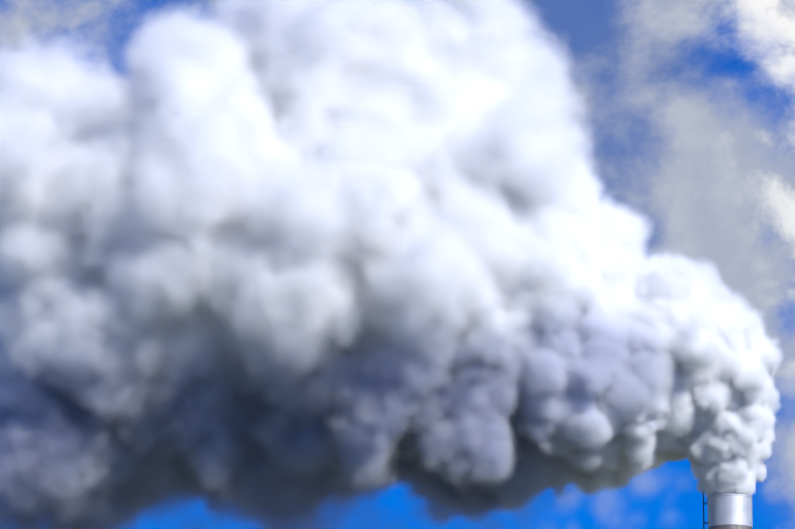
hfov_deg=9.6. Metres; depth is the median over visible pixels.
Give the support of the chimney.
on the ground
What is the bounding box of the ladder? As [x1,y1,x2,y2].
[703,493,707,528]
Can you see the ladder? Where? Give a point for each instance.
(703, 513)
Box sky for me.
[0,0,794,528]
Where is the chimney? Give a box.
[707,490,752,528]

